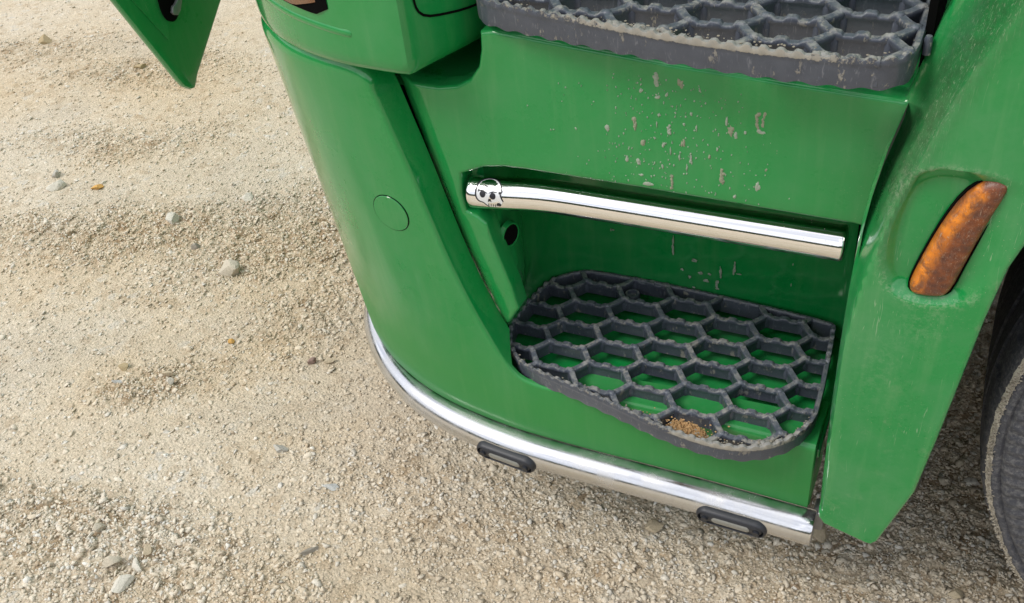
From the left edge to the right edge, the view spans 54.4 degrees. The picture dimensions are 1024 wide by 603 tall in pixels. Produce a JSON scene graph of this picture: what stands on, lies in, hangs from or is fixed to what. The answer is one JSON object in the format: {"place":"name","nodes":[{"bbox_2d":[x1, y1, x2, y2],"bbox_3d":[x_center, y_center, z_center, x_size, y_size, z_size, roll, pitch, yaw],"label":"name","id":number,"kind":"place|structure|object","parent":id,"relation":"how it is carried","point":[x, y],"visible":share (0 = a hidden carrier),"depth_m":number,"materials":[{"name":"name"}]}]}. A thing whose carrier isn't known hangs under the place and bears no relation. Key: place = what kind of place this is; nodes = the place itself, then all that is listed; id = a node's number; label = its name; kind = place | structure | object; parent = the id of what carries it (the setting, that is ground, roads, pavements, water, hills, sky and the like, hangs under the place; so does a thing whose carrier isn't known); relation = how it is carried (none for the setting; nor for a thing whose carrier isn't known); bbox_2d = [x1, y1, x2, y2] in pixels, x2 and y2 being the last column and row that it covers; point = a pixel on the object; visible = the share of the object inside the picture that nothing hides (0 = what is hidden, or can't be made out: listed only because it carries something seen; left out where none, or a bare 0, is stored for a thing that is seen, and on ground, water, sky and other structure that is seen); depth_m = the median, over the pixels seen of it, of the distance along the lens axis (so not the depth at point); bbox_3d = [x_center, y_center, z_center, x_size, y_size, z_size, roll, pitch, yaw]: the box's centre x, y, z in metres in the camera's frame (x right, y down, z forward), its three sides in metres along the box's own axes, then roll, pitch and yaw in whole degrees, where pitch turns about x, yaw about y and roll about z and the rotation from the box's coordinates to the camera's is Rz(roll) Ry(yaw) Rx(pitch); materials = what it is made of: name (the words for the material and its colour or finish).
{"place":"outdoors","nodes":[
{"label":"outdoors","id":0,"kind":"place"},
{"bbox_2d":[0,0,1023,602],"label":"ground","id":1,"kind":"structure","parent":0,"point":[238,16],"depth_m":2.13,"materials":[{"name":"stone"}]},
{"bbox_2d":[38,34,51,43],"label":"stone","id":2,"kind":"object","parent":1,"relation":"on","point":[44,39],"visible":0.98,"depth_m":3.75,"materials":[{"name":"beige stone"}]},
{"bbox_2d":[51,170,59,177],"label":"stone","id":3,"kind":"object","parent":1,"relation":"on","point":[55,174],"visible":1,"depth_m":2.93,"materials":[{"name":"grey stone"}]},
{"bbox_2d":[46,179,65,191],"bbox_3d":[-1.321,-0.335,2.885,0.054,0.032,0.038,-32,45,-27],"label":"stone","id":4,"kind":"object","parent":1,"relation":"on","point":[57,185],"visible":1,"depth_m":2.88,"materials":[{"name":"white stone"}]},
{"bbox_2d":[91,184,103,189],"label":"stone","id":5,"kind":"object","parent":1,"relation":"on","point":[97,186],"visible":1,"depth_m":2.85,"materials":[{"name":"orange stone"}]},
{"bbox_2d":[93,523,105,532],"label":"stone","id":6,"kind":"object","parent":1,"relation":"on","point":[98,527],"visible":1,"depth_m":1.86,"materials":[{"name":"beige stone"}]},
{"bbox_2d":[102,556,121,567],"bbox_3d":[-0.721,0.467,1.790,0.038,0.023,0.019,1,39,10],"label":"stone","id":7,"kind":"object","parent":1,"relation":"on","point":[109,561],"visible":1,"depth_m":1.78,"materials":[{"name":"beige stone"}]},
{"bbox_2d":[111,380,124,383],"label":"stone","id":8,"kind":"object","parent":1,"relation":"on","point":[116,381],"visible":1,"depth_m":2.19,"materials":[{"name":"stone"}]},
{"bbox_2d":[111,574,134,592],"bbox_3d":[-0.690,0.500,1.759,0.029,0.024,0.042,12,42,22],"label":"stone","id":9,"kind":"object","parent":1,"relation":"on","point":[121,583],"visible":1,"depth_m":1.75,"materials":[{"name":"white stone"}]},
{"bbox_2d":[118,363,127,370],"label":"stone","id":10,"kind":"object","parent":1,"relation":"on","point":[123,366],"visible":1,"depth_m":2.23,"materials":[{"name":"beige stone"}]},
{"bbox_2d":[132,556,141,572],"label":"stone","id":11,"kind":"object","parent":1,"relation":"on","point":[136,566],"visible":1,"depth_m":1.78,"materials":[{"name":"white stone"}]},
{"bbox_2d":[133,64,145,68],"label":"stone","id":12,"kind":"object","parent":1,"relation":"on","point":[140,66],"visible":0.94,"depth_m":3.46,"materials":[{"name":"beige stone"}]},
{"bbox_2d":[143,544,152,554],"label":"stone","id":13,"kind":"object","parent":1,"relation":"on","point":[148,549],"visible":1,"depth_m":1.80,"materials":[{"name":"beige stone"}]},
{"bbox_2d":[160,371,172,375],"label":"stone","id":14,"kind":"object","parent":1,"relation":"on","point":[167,373],"visible":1,"depth_m":2.18,"materials":[{"name":"beige stone"}]},
{"bbox_2d":[166,377,173,384],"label":"stone","id":15,"kind":"object","parent":1,"relation":"on","point":[170,380],"visible":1,"depth_m":2.16,"materials":[{"name":"white stone"}]},
{"bbox_2d":[165,212,178,224],"bbox_3d":[-0.912,-0.224,2.674,0.029,0.033,0.033,12,42,22],"label":"stone","id":16,"kind":"object","parent":1,"relation":"on","point":[172,218],"visible":1,"depth_m":2.66,"materials":[{"name":"white stone"}]},
{"bbox_2d":[191,243,200,249],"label":"stone","id":17,"kind":"object","parent":1,"relation":"on","point":[194,246],"visible":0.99,"depth_m":2.57,"materials":[{"name":"grey stone"}]},
{"bbox_2d":[218,259,239,276],"bbox_3d":[-0.694,-0.080,2.466,0.055,0.048,0.043,12,42,22],"label":"stone","id":18,"kind":"object","parent":1,"relation":"on","point":[230,267],"visible":0.98,"depth_m":2.45,"materials":[{"name":"beige stone"}]},
{"bbox_2d":[241,192,252,201],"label":"stone","id":19,"kind":"object","parent":1,"relation":"on","point":[247,196],"visible":1,"depth_m":2.73,"materials":[{"name":"white stone"}]},
{"bbox_2d":[273,444,287,452],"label":"stone","id":20,"kind":"object","parent":1,"relation":"on","point":[280,448],"visible":1,"depth_m":1.98,"materials":[{"name":"white stone"}]},
{"bbox_2d":[300,546,318,554],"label":"stone","id":21,"kind":"object","parent":1,"relation":"on","point":[309,550],"visible":1,"depth_m":1.78,"materials":[{"name":"grey stone"}]},
{"bbox_2d":[307,357,315,363],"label":"stone","id":22,"kind":"object","parent":1,"relation":"on","point":[311,360],"visible":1,"depth_m":2.18,"materials":[{"name":"stone"}]},
{"bbox_2d":[324,357,335,363],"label":"stone","id":23,"kind":"object","parent":1,"relation":"on","point":[329,360],"visible":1,"depth_m":2.17,"materials":[{"name":"beige stone"}]},
{"bbox_2d":[323,483,338,490],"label":"stone","id":24,"kind":"object","parent":1,"relation":"on","point":[332,487],"visible":1,"depth_m":1.89,"materials":[{"name":"stone"}]},
{"bbox_2d":[110,0,1023,587],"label":"truck","id":25,"kind":"object","parent":1,"relation":"on","point":[720,262],"visible":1,"depth_m":1.26,"materials":[{"name":"green paint"}]},
{"bbox_2d":[645,519,663,532],"bbox_3d":[0.248,0.393,1.745,0.028,0.015,0.028,28,50,36],"label":"stone","id":26,"kind":"object","parent":1,"relation":"on","point":[654,525],"visible":1,"depth_m":1.74,"materials":[{"name":"beige stone"}]},
{"bbox_2d":[813,524,826,542],"bbox_3d":[0.520,0.390,1.705,0.043,0.024,0.039,12,42,22],"label":"stone","id":27,"kind":"object","parent":1,"relation":"on","point":[820,536],"visible":0.4,"depth_m":1.69,"materials":[{"name":"beige stone"}]},
{"bbox_2d":[915,471,923,490],"bbox_3d":[0.709,0.315,1.770,0.048,0.029,0.036,-34,46,-29],"label":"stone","id":28,"kind":"object","parent":1,"relation":"on","point":[920,480],"visible":0.22,"depth_m":1.75,"materials":[{"name":"grey stone"}]},
{"bbox_2d":[948,589,963,598],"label":"stone","id":29,"kind":"object","parent":1,"relation":"on","point":[955,593],"visible":1,"depth_m":1.58,"materials":[{"name":"beige stone"}]}
]}

